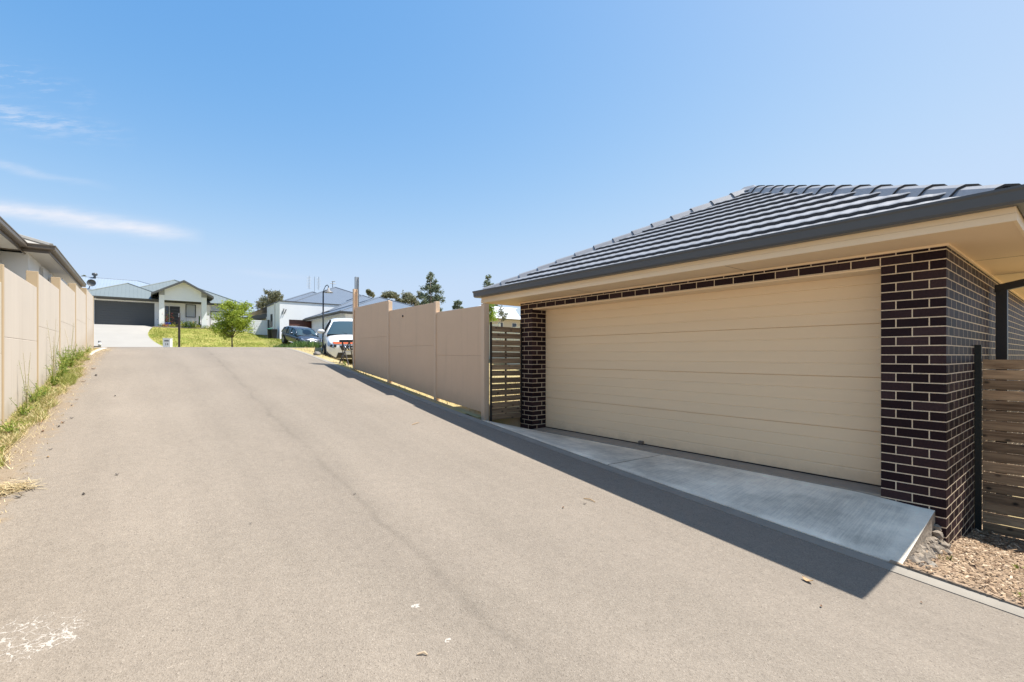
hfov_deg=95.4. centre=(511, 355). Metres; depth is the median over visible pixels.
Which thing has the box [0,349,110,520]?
dry straw
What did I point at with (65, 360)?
weed plant
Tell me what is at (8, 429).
weed plant
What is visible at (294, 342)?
strap leaf plant
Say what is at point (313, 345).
strap leaf plant
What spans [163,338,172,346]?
letterbox
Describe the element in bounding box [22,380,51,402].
weed plant
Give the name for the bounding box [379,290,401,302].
gum tree
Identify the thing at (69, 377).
weeds
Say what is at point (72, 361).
weed plant
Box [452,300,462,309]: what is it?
gum tree
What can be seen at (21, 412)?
weed plant
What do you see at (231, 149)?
sky
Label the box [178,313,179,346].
marker post
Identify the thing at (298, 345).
strap leaf plant
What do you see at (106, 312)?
garage door
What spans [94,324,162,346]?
driveway
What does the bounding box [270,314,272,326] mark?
window
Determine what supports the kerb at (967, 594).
on the road
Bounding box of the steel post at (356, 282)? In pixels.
[354,277,358,306]
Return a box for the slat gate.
[490,322,521,421]
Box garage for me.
[472,183,1023,544]
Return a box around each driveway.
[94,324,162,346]
[483,420,661,464]
[609,455,934,563]
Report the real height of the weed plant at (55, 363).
1.179 m
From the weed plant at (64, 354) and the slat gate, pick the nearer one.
the slat gate
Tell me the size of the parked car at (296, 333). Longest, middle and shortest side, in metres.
4.537 x 2.290 x 1.538 m
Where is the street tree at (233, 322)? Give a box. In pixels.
[207,299,254,346]
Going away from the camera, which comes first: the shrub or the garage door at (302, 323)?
the shrub
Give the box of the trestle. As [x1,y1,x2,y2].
[339,340,352,364]
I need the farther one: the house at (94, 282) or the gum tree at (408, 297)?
the gum tree at (408, 297)
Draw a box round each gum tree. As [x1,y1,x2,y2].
[255,288,283,309]
[365,289,374,297]
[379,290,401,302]
[401,290,420,305]
[419,271,445,311]
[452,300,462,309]
[482,274,499,306]
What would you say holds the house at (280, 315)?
on the ground at (512, 421)
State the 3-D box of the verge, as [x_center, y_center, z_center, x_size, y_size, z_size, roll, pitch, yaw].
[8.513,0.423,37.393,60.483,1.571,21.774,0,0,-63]
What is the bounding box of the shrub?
[489,304,498,324]
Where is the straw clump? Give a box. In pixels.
[0,477,42,495]
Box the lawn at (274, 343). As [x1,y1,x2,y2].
[148,327,288,346]
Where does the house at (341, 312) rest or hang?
on the ground at (512, 421)
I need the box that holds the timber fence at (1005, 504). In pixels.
[975,345,1023,541]
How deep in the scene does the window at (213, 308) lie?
48.90 m
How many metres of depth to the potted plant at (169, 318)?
45.06 m
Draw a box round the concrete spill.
[907,524,952,567]
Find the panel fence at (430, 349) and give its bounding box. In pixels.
[353,289,488,420]
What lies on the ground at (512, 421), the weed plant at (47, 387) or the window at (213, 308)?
the weed plant at (47, 387)
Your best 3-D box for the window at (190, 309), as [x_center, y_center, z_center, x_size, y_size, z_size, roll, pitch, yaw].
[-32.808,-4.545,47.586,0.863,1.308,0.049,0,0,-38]
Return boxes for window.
[165,306,168,322]
[186,304,195,317]
[186,318,195,322]
[211,305,223,310]
[211,311,222,317]
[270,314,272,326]
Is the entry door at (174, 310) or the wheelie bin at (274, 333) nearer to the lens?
the wheelie bin at (274, 333)
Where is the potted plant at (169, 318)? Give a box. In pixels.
[157,311,175,325]
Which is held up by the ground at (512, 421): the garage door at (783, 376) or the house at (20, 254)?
the house at (20, 254)
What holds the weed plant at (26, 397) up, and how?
on the ground at (512, 421)
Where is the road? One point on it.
(258, 515)
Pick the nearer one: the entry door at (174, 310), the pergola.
the pergola
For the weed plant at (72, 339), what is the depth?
10.65 m
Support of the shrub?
on the ground at (512, 421)
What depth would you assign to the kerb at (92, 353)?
14.73 m
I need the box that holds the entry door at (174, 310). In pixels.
[170,306,179,326]
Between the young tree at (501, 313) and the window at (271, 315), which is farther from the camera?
the window at (271, 315)
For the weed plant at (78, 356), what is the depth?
11.21 m
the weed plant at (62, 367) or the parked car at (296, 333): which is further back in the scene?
the parked car at (296, 333)
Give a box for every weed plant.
[0,419,26,432]
[10,398,39,415]
[17,352,30,403]
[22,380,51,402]
[29,379,52,397]
[45,363,66,385]
[47,323,59,378]
[50,351,68,377]
[54,348,70,372]
[55,345,74,368]
[62,345,83,366]
[65,323,75,356]
[74,346,84,360]
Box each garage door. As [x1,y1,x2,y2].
[94,300,153,326]
[289,320,311,328]
[546,273,880,486]
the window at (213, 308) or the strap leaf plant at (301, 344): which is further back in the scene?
the window at (213, 308)
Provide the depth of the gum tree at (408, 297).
91.55 m
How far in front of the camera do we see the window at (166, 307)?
46.36 m
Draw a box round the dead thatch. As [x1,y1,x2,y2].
[0,347,100,468]
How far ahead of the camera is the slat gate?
8.58 m
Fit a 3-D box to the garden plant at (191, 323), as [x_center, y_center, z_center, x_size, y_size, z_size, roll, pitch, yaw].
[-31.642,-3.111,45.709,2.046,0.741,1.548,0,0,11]
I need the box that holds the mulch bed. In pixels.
[889,526,1023,608]
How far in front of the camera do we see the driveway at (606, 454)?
6.62 m
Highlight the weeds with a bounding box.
[0,348,95,466]
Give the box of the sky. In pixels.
[0,0,1023,316]
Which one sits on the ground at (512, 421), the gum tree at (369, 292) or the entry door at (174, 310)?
the gum tree at (369, 292)
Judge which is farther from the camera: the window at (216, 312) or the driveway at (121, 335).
the window at (216, 312)
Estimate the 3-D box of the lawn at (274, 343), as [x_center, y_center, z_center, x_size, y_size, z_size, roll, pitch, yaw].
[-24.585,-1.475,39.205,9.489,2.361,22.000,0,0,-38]
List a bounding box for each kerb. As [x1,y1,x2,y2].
[87,347,105,356]
[285,348,1023,617]
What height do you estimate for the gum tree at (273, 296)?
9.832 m
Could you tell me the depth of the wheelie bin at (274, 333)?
45.08 m
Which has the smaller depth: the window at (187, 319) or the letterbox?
the letterbox
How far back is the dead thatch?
6.18 m
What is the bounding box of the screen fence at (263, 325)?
[237,320,269,334]
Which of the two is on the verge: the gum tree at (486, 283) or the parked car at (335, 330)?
the parked car at (335, 330)
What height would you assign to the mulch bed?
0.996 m
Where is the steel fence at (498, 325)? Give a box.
[489,323,519,363]
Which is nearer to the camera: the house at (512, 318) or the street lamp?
the street lamp
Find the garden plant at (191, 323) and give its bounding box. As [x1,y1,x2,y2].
[180,320,198,327]
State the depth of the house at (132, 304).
45.53 m
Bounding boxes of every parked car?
[281,326,321,347]
[317,318,352,358]
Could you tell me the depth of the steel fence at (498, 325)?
21.96 m
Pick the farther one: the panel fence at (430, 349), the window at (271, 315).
the window at (271, 315)
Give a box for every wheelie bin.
[267,328,272,337]
[271,329,277,338]
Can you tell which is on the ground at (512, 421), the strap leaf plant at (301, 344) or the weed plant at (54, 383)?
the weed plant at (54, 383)
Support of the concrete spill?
on the mulch bed
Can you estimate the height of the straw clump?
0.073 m
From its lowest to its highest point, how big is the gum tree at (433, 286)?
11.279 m
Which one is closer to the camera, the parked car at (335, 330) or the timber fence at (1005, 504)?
the timber fence at (1005, 504)
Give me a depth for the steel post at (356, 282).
13.78 m
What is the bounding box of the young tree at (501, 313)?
[497,305,507,321]
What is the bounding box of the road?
[0,347,1023,681]
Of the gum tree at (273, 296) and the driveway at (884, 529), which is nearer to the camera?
the driveway at (884, 529)
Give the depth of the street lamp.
37.46 m
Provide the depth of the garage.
5.39 m
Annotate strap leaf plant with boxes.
[286,340,312,347]
[291,341,311,347]
[300,342,319,347]
[310,341,321,347]
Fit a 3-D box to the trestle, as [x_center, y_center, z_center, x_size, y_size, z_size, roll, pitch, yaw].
[-4.985,-0.090,14.090,0.460,0.770,0.411,0,0,0]
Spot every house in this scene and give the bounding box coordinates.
[0,216,86,288]
[80,273,149,289]
[88,280,247,328]
[243,277,371,338]
[303,297,412,338]
[480,305,519,326]
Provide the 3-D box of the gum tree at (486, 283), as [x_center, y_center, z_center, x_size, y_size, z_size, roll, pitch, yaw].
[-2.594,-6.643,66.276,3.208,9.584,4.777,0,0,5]
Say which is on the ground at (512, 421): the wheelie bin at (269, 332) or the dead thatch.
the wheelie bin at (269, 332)
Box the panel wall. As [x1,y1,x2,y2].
[0,264,93,425]
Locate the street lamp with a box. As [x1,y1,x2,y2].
[322,285,332,338]
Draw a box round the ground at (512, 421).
[1,335,1023,528]
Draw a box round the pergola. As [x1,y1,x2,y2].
[994,279,1023,515]
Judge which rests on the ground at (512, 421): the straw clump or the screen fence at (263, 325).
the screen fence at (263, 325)
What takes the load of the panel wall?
on the ground at (512, 421)
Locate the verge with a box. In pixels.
[290,348,519,416]
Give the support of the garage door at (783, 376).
in the garage

